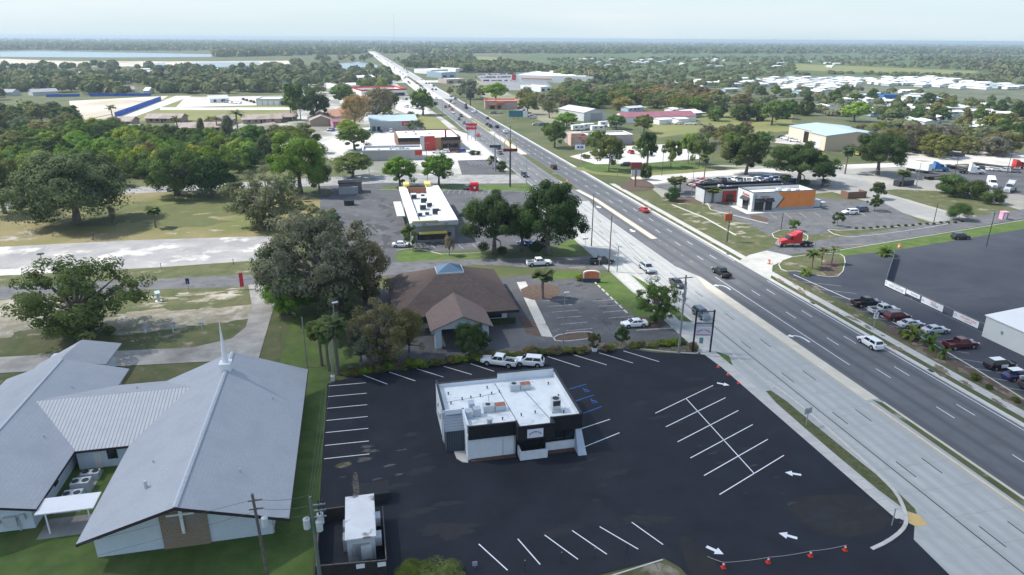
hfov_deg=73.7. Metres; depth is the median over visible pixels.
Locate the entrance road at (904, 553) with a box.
[839,518,948,574]
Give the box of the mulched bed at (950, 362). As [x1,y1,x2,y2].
[882,325,1023,406]
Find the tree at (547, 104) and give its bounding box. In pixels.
[541,100,560,117]
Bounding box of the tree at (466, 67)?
[463,65,471,72]
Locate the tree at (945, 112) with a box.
[928,106,953,123]
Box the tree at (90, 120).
[84,117,104,129]
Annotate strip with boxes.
[452,80,574,127]
[518,315,540,336]
[697,276,877,399]
[766,390,916,513]
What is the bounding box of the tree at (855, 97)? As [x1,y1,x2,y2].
[846,93,865,101]
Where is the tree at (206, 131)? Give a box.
[202,126,218,135]
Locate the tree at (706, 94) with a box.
[699,92,714,104]
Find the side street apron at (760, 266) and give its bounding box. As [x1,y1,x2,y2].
[739,251,791,279]
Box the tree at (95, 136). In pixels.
[92,134,107,139]
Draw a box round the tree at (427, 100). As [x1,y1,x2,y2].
[409,88,437,114]
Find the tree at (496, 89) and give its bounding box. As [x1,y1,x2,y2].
[482,82,508,97]
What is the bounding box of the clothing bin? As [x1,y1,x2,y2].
[470,182,478,190]
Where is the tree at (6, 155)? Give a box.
[0,152,16,160]
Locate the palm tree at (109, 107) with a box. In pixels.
[104,105,118,116]
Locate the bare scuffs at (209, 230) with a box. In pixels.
[164,217,240,233]
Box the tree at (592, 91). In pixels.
[590,87,610,93]
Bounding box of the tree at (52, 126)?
[45,122,64,131]
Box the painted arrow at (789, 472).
[785,471,800,475]
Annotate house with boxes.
[4,89,20,95]
[27,88,58,95]
[83,90,100,94]
[127,86,135,92]
[143,87,153,92]
[256,96,282,104]
[306,108,352,121]
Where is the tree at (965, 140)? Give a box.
[953,133,985,153]
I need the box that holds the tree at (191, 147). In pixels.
[186,144,202,152]
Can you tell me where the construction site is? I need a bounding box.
[69,96,166,119]
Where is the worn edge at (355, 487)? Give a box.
[353,472,358,495]
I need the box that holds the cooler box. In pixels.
[814,199,825,206]
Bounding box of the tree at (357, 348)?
[337,319,385,367]
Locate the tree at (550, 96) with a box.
[543,93,557,104]
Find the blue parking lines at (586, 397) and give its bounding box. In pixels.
[570,384,601,413]
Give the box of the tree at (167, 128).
[152,123,181,141]
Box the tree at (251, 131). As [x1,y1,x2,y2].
[231,124,266,142]
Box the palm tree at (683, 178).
[676,176,688,190]
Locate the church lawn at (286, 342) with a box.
[280,309,295,362]
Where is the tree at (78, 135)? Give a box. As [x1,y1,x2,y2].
[61,130,92,143]
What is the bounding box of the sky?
[0,0,1023,41]
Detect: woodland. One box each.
[0,38,1023,56]
[0,53,411,96]
[407,50,629,81]
[917,53,1023,76]
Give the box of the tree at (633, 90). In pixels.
[624,88,641,96]
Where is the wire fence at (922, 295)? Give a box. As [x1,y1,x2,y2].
[884,253,984,329]
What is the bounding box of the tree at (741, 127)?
[736,122,749,136]
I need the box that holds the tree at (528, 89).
[520,86,533,94]
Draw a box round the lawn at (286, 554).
[0,297,359,574]
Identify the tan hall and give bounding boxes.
[308,111,331,125]
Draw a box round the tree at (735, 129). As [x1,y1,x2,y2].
[723,123,737,133]
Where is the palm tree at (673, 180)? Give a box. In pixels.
[667,176,684,187]
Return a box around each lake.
[0,51,211,56]
[193,62,260,66]
[341,62,376,69]
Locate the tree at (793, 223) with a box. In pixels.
[788,219,800,228]
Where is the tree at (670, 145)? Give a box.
[661,139,682,166]
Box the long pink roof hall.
[614,110,696,122]
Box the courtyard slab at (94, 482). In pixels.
[54,470,102,514]
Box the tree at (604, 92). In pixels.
[595,90,613,104]
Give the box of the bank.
[387,263,518,348]
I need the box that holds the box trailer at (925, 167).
[905,160,932,172]
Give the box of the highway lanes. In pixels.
[372,51,453,98]
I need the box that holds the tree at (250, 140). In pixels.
[241,138,255,146]
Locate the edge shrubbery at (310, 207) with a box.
[286,189,340,260]
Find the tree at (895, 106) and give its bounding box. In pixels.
[885,105,903,117]
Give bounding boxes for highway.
[368,51,453,98]
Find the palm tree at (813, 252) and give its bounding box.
[805,249,823,267]
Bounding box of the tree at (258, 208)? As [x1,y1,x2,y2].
[217,165,302,230]
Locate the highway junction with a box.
[392,80,437,82]
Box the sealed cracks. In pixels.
[349,192,653,336]
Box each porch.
[653,118,671,124]
[672,117,688,123]
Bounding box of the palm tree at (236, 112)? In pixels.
[227,109,244,129]
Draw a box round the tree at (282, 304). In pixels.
[259,274,313,315]
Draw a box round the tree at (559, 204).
[516,179,590,254]
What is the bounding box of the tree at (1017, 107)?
[1013,101,1023,117]
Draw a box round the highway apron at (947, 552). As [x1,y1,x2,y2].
[542,201,1023,574]
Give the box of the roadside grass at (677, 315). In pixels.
[632,275,691,321]
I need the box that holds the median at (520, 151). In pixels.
[442,99,526,153]
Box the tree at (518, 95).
[515,90,528,99]
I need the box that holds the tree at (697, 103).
[685,96,711,111]
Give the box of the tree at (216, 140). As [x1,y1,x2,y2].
[206,130,228,151]
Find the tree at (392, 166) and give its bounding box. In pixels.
[382,155,418,186]
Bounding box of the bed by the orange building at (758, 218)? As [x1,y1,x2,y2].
[750,215,768,221]
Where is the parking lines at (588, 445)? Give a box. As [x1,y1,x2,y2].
[324,351,783,569]
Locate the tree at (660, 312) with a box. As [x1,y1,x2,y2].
[634,276,680,323]
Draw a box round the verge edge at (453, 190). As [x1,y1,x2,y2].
[379,189,531,191]
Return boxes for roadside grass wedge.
[716,351,732,364]
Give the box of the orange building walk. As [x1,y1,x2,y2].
[731,206,820,213]
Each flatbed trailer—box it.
[923,174,946,179]
[945,164,968,170]
[973,162,1012,168]
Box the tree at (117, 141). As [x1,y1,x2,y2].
[107,137,124,149]
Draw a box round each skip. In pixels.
[344,198,353,205]
[359,480,389,502]
[893,178,914,186]
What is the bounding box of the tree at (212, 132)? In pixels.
[204,131,229,140]
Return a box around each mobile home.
[620,105,647,111]
[664,107,688,110]
[692,110,705,116]
[721,87,737,91]
[762,78,775,80]
[763,81,775,84]
[772,79,789,82]
[775,81,784,84]
[789,77,802,79]
[790,82,803,85]
[792,90,805,93]
[801,83,815,85]
[813,86,828,89]
[817,104,834,109]
[842,97,863,101]
[848,81,862,84]
[862,97,885,101]
[866,110,884,116]
[874,81,888,84]
[881,82,894,85]
[884,99,892,103]
[898,82,914,84]
[898,89,916,92]
[901,95,919,99]
[904,116,939,123]
[907,93,925,95]
[909,106,929,110]
[911,83,928,87]
[913,118,938,124]
[931,83,944,86]
[936,115,947,121]
[946,106,971,110]
[948,85,966,88]
[949,110,963,115]
[963,124,986,128]
[974,85,991,89]
[989,111,1012,113]
[992,85,1009,88]
[1001,86,1022,88]
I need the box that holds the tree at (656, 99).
[642,93,665,107]
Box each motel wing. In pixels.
[117,116,139,123]
[143,113,187,122]
[175,122,233,131]
[239,122,280,133]
[241,113,282,123]
[278,112,298,120]
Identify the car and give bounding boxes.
[392,241,411,247]
[441,149,449,152]
[463,185,469,189]
[515,353,544,367]
[517,239,531,246]
[521,171,527,176]
[532,239,544,247]
[550,164,556,168]
[619,162,630,166]
[620,317,648,328]
[638,207,649,212]
[668,277,683,287]
[691,305,711,319]
[713,177,722,181]
[784,178,796,182]
[841,208,859,214]
[855,206,868,211]
[856,335,884,349]
[883,309,911,321]
[896,318,925,328]
[920,324,950,334]
[950,232,970,239]
[983,356,1016,370]
[999,167,1011,172]
[1000,367,1023,381]
[1011,168,1020,172]
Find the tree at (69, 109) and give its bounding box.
[46,105,83,120]
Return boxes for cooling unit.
[62,488,84,495]
[69,476,93,491]
[80,468,101,479]
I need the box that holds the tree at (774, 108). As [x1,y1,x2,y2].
[760,99,790,124]
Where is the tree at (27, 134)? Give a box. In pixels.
[17,131,38,137]
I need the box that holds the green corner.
[534,239,588,257]
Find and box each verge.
[0,261,258,285]
[0,287,280,384]
[380,185,532,190]
[417,115,461,141]
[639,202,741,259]
[773,268,1023,410]
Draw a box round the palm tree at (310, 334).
[304,317,323,365]
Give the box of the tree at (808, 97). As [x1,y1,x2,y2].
[803,92,813,101]
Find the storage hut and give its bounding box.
[338,179,361,194]
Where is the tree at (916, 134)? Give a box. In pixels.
[901,126,929,150]
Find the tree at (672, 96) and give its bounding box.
[664,92,685,107]
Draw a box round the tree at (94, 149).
[74,145,101,159]
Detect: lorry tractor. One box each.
[775,230,812,246]
[931,161,949,171]
[959,163,985,174]
[984,175,998,188]
[1003,179,1016,192]
[1010,159,1023,167]
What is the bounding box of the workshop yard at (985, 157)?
[773,134,1023,165]
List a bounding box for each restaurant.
[393,181,457,242]
[394,129,460,150]
[435,367,586,462]
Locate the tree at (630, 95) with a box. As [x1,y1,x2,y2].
[616,90,634,101]
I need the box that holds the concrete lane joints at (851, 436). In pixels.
[585,210,1023,573]
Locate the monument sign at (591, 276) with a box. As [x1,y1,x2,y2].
[582,270,600,282]
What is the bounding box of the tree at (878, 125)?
[864,120,889,130]
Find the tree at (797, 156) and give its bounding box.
[762,141,832,184]
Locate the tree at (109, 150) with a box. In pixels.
[97,144,117,162]
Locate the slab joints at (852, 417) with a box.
[585,206,1022,573]
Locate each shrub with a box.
[342,368,350,376]
[348,367,359,375]
[357,366,368,373]
[371,363,387,372]
[385,362,395,370]
[393,556,433,574]
[400,365,409,370]
[403,357,418,368]
[406,111,420,117]
[414,358,424,365]
[417,555,464,574]
[420,361,429,368]
[427,358,439,365]
[434,358,446,365]
[445,355,456,363]
[453,354,462,362]
[461,354,472,361]
[468,150,480,154]
[470,350,482,359]
[483,350,495,354]
[495,160,506,170]
[515,351,522,356]
[521,346,534,353]
[525,345,538,353]
[537,348,545,353]
[546,347,555,354]
[550,345,563,354]
[561,346,573,352]
[574,273,582,280]
[575,346,588,353]
[581,154,590,157]
[602,345,611,350]
[630,342,638,347]
[637,341,646,347]
[638,162,652,178]
[648,342,656,347]
[654,339,664,345]
[660,339,671,345]
[664,186,681,200]
[669,337,678,345]
[678,337,686,344]
[688,342,698,349]
[799,267,812,276]
[833,158,840,164]
[877,245,895,257]
[898,329,905,334]
[901,324,924,341]
[917,333,942,351]
[935,173,973,195]
[937,345,951,360]
[945,202,974,219]
[954,179,990,197]
[970,372,982,380]
[979,189,1008,202]
[985,383,992,389]
[1011,396,1021,402]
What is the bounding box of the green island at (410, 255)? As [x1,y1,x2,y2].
[396,249,480,261]
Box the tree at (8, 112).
[1,108,23,117]
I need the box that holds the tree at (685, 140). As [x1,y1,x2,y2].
[681,133,701,161]
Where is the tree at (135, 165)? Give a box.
[129,155,158,177]
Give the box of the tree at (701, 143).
[688,130,716,163]
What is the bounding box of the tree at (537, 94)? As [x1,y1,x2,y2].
[528,92,542,98]
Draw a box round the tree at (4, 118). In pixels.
[0,112,12,129]
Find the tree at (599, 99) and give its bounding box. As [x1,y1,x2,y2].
[585,93,606,107]
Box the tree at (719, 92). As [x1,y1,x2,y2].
[708,89,725,100]
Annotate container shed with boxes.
[343,493,381,561]
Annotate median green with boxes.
[408,76,422,86]
[522,154,578,189]
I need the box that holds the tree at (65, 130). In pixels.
[53,125,76,137]
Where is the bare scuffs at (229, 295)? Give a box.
[144,288,242,306]
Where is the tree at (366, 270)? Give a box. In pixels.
[331,229,391,302]
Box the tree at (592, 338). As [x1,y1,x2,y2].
[587,331,600,346]
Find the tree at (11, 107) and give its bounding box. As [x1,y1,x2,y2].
[5,105,24,114]
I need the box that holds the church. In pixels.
[0,322,307,556]
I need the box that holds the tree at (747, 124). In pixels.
[741,120,755,134]
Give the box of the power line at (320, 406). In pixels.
[308,301,329,496]
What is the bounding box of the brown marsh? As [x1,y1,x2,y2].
[402,52,504,54]
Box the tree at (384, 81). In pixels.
[377,78,387,85]
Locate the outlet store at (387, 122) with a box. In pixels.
[368,114,417,131]
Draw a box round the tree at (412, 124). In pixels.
[406,120,423,129]
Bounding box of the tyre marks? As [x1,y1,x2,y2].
[445,393,839,574]
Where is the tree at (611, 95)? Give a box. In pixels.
[606,91,627,105]
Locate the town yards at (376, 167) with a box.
[233,82,511,174]
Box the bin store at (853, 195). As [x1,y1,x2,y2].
[840,189,866,198]
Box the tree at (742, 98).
[730,92,754,104]
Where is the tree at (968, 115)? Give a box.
[958,107,972,122]
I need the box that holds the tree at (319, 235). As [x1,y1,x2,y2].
[248,209,377,302]
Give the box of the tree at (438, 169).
[421,153,454,185]
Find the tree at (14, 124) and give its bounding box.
[4,118,30,130]
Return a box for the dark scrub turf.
[25,192,262,228]
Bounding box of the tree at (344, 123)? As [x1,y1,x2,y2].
[336,118,360,129]
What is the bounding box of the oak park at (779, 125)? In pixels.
[696,112,792,133]
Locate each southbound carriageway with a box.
[433,99,587,200]
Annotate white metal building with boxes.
[982,307,1023,355]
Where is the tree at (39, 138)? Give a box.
[29,133,52,145]
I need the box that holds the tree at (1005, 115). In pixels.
[998,114,1011,121]
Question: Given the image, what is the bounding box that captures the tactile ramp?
[907,512,926,525]
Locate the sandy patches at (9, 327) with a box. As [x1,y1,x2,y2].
[0,298,64,337]
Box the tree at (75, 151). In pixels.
[58,148,96,157]
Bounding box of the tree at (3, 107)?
[0,104,5,110]
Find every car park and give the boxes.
[315,349,895,574]
[320,183,570,262]
[358,272,678,362]
[393,103,429,113]
[458,159,506,174]
[478,72,549,89]
[709,198,924,236]
[788,219,1023,394]
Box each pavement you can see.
[611,183,1023,417]
[615,271,679,323]
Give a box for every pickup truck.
[449,148,458,152]
[480,352,517,368]
[526,257,551,266]
[589,255,614,264]
[638,261,655,272]
[705,179,721,182]
[711,266,731,277]
[730,176,741,181]
[767,175,778,180]
[789,138,800,142]
[850,295,882,307]
[867,302,900,314]
[942,336,979,350]
[950,152,964,156]
[1016,379,1023,387]
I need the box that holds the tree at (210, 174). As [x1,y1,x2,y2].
[183,153,240,197]
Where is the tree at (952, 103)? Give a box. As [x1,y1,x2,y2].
[943,100,958,106]
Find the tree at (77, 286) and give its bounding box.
[0,254,157,341]
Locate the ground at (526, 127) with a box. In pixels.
[0,35,1023,574]
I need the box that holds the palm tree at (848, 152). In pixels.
[842,146,855,173]
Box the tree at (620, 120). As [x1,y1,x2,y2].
[606,114,626,128]
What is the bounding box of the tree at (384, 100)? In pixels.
[359,86,395,116]
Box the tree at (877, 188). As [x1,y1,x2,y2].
[869,182,887,195]
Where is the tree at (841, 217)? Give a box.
[832,212,845,224]
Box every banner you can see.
[885,280,905,293]
[906,289,920,298]
[921,296,943,311]
[953,311,979,328]
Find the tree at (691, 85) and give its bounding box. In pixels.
[684,82,700,90]
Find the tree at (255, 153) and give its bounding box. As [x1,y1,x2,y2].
[236,146,264,168]
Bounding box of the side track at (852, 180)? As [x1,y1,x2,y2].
[831,168,966,222]
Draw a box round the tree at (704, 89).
[692,86,713,94]
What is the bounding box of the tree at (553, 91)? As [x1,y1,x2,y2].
[546,88,563,94]
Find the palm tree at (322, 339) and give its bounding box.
[311,319,332,370]
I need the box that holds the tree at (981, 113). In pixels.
[973,108,995,119]
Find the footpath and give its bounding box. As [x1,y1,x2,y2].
[517,281,552,336]
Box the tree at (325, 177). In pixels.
[307,164,332,191]
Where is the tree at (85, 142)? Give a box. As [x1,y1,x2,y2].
[77,138,97,149]
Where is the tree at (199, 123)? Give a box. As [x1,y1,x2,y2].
[194,117,204,130]
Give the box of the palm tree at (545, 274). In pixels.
[531,267,556,298]
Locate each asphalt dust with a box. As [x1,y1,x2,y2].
[339,445,405,484]
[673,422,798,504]
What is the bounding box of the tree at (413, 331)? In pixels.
[389,306,427,359]
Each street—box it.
[0,175,525,210]
[0,256,607,298]
[631,161,963,183]
[757,209,1023,254]
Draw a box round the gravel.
[653,165,1023,216]
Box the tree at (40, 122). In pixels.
[27,119,51,126]
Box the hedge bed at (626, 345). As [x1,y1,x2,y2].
[345,340,697,371]
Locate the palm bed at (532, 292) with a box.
[521,284,559,299]
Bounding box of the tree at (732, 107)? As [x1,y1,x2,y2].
[729,103,744,110]
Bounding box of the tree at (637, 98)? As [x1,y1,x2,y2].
[631,90,648,104]
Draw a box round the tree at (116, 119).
[105,116,125,125]
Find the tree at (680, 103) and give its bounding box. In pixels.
[666,96,689,107]
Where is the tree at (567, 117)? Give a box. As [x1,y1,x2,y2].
[554,111,577,125]
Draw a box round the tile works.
[326,82,375,87]
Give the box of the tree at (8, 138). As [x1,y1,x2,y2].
[0,129,30,150]
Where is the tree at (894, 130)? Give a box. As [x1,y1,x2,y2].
[882,127,911,144]
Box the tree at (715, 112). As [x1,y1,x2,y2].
[706,105,724,120]
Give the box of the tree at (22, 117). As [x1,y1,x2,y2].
[10,113,31,122]
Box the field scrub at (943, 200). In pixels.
[886,189,1018,215]
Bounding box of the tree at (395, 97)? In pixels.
[364,87,399,114]
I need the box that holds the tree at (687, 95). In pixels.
[679,91,689,97]
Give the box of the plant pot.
[592,346,597,351]
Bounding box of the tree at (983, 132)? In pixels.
[973,126,1001,143]
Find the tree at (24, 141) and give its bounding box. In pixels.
[14,140,39,146]
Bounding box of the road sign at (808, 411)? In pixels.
[804,407,812,425]
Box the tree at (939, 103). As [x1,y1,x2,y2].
[928,101,945,110]
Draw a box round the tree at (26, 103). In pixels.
[16,99,32,111]
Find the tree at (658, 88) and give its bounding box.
[652,86,668,94]
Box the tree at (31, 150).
[18,146,45,156]
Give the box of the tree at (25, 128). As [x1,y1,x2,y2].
[17,124,41,137]
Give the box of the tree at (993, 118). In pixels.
[977,113,1004,126]
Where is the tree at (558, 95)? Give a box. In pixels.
[554,90,566,103]
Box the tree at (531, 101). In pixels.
[516,95,537,110]
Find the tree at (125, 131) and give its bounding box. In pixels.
[111,126,145,138]
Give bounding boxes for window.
[106,449,117,458]
[417,232,450,239]
[443,143,447,148]
[449,142,457,148]
[488,314,501,317]
[519,440,529,446]
[532,439,542,444]
[553,430,563,440]
[565,429,574,439]
[754,201,763,210]
[765,200,772,209]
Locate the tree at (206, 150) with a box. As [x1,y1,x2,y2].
[196,146,220,161]
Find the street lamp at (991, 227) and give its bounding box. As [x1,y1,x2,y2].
[986,212,998,246]
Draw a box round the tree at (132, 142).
[123,134,146,151]
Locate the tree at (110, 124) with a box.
[90,118,122,133]
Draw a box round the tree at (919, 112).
[907,107,925,118]
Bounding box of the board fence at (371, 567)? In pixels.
[315,506,386,574]
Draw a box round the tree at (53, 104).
[45,100,62,107]
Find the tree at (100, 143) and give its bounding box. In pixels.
[90,137,122,163]
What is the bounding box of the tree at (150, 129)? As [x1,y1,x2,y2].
[141,125,164,140]
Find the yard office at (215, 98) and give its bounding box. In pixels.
[207,95,228,102]
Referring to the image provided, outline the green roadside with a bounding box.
[832,220,1023,255]
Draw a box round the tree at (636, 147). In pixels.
[632,140,645,152]
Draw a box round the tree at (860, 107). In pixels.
[840,101,874,121]
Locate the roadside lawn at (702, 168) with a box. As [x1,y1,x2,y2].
[570,166,745,176]
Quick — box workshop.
[788,122,874,150]
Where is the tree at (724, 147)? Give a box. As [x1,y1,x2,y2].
[719,141,737,161]
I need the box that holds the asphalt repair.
[680,536,725,574]
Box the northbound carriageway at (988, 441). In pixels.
[441,99,1023,496]
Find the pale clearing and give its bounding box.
[477,56,504,60]
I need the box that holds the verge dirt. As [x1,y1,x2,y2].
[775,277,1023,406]
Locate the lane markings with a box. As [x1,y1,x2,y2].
[439,105,1023,461]
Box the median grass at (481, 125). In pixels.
[470,118,492,131]
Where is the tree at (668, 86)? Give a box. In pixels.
[661,84,673,88]
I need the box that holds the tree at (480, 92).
[477,90,484,94]
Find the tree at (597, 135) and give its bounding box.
[586,129,608,154]
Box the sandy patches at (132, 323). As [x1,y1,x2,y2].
[75,304,251,334]
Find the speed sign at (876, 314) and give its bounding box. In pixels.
[873,310,878,329]
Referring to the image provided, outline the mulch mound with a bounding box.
[620,179,653,190]
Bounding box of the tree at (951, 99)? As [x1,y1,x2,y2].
[942,97,959,103]
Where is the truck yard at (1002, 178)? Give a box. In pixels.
[915,168,1023,194]
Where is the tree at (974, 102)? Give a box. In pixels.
[968,99,980,106]
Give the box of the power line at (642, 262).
[612,231,680,296]
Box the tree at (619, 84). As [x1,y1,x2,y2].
[613,82,630,88]
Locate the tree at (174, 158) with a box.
[134,139,200,195]
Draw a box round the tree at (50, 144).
[39,135,73,153]
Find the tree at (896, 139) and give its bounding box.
[876,132,909,153]
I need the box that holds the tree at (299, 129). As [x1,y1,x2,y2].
[265,122,321,143]
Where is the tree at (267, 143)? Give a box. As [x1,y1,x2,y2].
[255,134,273,158]
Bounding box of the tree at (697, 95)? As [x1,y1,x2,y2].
[685,93,710,105]
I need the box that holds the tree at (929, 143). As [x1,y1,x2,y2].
[917,132,961,157]
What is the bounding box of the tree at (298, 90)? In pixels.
[292,83,304,119]
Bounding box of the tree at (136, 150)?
[123,145,148,170]
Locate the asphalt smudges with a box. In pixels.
[389,377,878,540]
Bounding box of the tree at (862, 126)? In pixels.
[851,123,876,130]
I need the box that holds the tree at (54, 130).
[52,127,79,135]
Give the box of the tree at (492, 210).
[458,189,522,255]
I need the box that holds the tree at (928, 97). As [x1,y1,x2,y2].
[918,92,936,103]
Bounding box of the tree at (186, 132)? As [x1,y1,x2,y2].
[173,127,205,144]
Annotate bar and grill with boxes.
[484,98,516,108]
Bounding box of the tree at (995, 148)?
[981,133,1018,156]
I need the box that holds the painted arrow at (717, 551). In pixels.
[706,546,722,553]
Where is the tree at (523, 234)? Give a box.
[497,202,543,250]
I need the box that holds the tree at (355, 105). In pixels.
[339,91,371,121]
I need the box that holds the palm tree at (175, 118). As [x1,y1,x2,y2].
[169,116,181,125]
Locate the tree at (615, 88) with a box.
[610,85,620,90]
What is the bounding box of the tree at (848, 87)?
[839,84,854,90]
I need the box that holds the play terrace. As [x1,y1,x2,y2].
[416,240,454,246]
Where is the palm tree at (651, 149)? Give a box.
[641,147,656,164]
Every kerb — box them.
[553,331,596,341]
[590,236,773,387]
[613,559,662,574]
[625,196,740,262]
[636,328,672,330]
[640,348,699,353]
[671,204,735,234]
[707,203,767,223]
[767,381,908,549]
[773,281,1023,426]
[778,253,844,276]
[793,274,1023,398]
[828,223,947,236]
[830,220,1021,251]
[870,403,1023,510]
[882,402,1023,498]
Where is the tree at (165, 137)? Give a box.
[147,130,174,145]
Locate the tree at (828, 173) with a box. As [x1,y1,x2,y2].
[811,158,843,184]
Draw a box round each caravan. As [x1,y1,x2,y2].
[571,124,585,130]
[582,123,594,128]
[590,125,604,130]
[598,121,607,126]
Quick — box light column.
[526,154,531,185]
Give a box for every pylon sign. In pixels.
[466,92,473,105]
[466,123,476,140]
[490,134,500,170]
[503,126,517,186]
[509,110,527,116]
[575,145,584,154]
[631,162,641,186]
[692,309,715,351]
[724,213,732,241]
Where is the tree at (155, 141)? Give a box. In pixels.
[147,135,167,146]
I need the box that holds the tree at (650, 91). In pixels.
[640,87,654,97]
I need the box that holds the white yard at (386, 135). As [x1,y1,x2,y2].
[363,126,470,138]
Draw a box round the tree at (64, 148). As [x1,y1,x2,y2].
[53,143,70,155]
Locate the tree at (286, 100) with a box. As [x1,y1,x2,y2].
[280,82,298,112]
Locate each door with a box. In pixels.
[93,453,102,467]
[544,438,550,448]
[590,113,602,120]
[742,200,748,209]
[803,131,808,142]
[813,137,819,148]
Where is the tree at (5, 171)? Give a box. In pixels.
[0,153,23,213]
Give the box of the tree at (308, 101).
[296,90,330,115]
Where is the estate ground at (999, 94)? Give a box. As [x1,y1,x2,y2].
[678,75,1023,142]
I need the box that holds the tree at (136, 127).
[120,124,147,129]
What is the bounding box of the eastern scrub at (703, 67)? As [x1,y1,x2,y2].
[547,53,1023,83]
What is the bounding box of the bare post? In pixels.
[891,507,897,525]
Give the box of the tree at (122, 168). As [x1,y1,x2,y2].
[96,162,126,181]
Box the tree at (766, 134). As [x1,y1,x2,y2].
[755,131,775,142]
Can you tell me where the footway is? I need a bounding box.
[676,331,903,519]
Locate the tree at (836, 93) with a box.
[832,87,843,104]
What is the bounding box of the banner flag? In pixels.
[238,273,243,289]
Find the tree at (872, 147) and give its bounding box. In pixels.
[845,132,910,174]
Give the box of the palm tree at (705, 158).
[702,154,709,177]
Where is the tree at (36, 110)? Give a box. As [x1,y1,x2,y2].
[24,103,51,121]
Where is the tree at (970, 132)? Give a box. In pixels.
[953,131,975,150]
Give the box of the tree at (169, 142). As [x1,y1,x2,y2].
[161,136,183,145]
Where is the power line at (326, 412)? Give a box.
[313,303,337,499]
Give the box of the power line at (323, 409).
[311,303,333,494]
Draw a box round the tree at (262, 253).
[248,235,304,294]
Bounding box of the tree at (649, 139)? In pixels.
[637,130,658,163]
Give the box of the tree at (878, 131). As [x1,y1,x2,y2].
[866,128,887,135]
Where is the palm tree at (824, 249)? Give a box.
[817,247,828,264]
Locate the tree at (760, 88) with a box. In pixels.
[756,85,766,94]
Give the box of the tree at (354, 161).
[328,151,372,177]
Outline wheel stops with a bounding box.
[594,282,627,312]
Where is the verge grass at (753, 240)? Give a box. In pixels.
[642,196,841,255]
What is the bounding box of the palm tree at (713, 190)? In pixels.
[707,186,722,202]
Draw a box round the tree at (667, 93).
[661,91,676,105]
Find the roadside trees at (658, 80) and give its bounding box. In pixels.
[559,72,760,89]
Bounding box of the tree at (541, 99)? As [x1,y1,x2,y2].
[537,93,546,103]
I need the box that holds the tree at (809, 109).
[795,100,816,115]
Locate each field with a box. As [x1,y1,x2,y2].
[0,189,319,246]
[136,96,291,120]
[795,64,985,73]
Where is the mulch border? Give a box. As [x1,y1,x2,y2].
[663,197,716,202]
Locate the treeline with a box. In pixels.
[410,45,1023,54]
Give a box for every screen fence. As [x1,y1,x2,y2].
[45,94,79,96]
[89,93,150,95]
[114,96,160,116]
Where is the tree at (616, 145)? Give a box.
[594,135,625,170]
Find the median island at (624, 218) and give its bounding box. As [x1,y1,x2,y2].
[560,181,655,238]
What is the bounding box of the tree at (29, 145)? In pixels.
[22,142,43,150]
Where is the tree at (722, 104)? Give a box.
[710,101,730,115]
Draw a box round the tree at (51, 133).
[39,130,54,136]
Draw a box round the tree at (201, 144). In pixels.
[183,140,216,161]
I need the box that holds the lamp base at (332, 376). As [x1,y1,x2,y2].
[329,341,334,380]
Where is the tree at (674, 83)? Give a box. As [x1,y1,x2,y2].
[659,81,677,90]
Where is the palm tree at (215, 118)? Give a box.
[209,116,221,125]
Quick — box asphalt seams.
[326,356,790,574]
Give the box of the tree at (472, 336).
[452,322,491,359]
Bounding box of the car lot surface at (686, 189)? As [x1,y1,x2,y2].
[654,181,830,194]
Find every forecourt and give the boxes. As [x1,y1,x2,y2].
[322,130,499,160]
[570,144,701,163]
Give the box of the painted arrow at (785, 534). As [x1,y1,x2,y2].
[779,532,796,538]
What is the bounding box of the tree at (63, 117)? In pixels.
[48,112,78,127]
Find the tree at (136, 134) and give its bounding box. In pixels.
[121,130,151,144]
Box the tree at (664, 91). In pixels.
[661,88,681,92]
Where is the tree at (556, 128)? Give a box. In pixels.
[540,120,566,147]
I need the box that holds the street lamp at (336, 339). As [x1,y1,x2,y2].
[332,301,339,371]
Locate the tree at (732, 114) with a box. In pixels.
[729,105,742,117]
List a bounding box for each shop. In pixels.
[329,119,345,127]
[351,86,406,95]
[362,145,421,160]
[414,68,447,73]
[427,71,455,77]
[438,78,464,83]
[441,67,491,72]
[520,84,551,91]
[564,131,632,145]
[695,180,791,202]
[737,184,815,211]
[872,93,897,98]
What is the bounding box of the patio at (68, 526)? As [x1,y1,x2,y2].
[36,514,91,539]
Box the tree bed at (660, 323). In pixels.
[639,317,665,328]
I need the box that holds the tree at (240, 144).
[226,137,254,149]
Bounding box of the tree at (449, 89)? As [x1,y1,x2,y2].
[447,87,453,92]
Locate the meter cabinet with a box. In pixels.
[0,513,25,530]
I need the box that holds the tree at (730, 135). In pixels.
[722,132,744,144]
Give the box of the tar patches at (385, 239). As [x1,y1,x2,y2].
[356,194,402,248]
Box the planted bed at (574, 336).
[555,332,591,340]
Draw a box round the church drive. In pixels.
[0,284,273,372]
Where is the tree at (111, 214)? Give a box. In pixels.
[108,205,115,227]
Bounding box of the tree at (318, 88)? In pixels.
[312,86,322,93]
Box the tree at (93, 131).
[84,121,107,136]
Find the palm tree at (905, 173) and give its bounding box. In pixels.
[896,169,912,186]
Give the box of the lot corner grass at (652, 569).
[612,563,680,574]
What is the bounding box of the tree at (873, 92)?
[866,87,879,97]
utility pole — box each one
[248,493,268,574]
[303,496,325,574]
[591,193,593,245]
[608,215,611,271]
[677,275,692,353]
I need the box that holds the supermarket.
[512,71,594,83]
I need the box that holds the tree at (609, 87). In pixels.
[605,84,614,90]
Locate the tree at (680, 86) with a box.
[674,84,692,92]
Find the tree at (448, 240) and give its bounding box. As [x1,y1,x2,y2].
[444,235,454,255]
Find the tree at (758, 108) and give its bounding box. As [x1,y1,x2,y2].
[752,105,769,120]
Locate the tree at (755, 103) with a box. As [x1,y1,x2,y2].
[752,101,763,111]

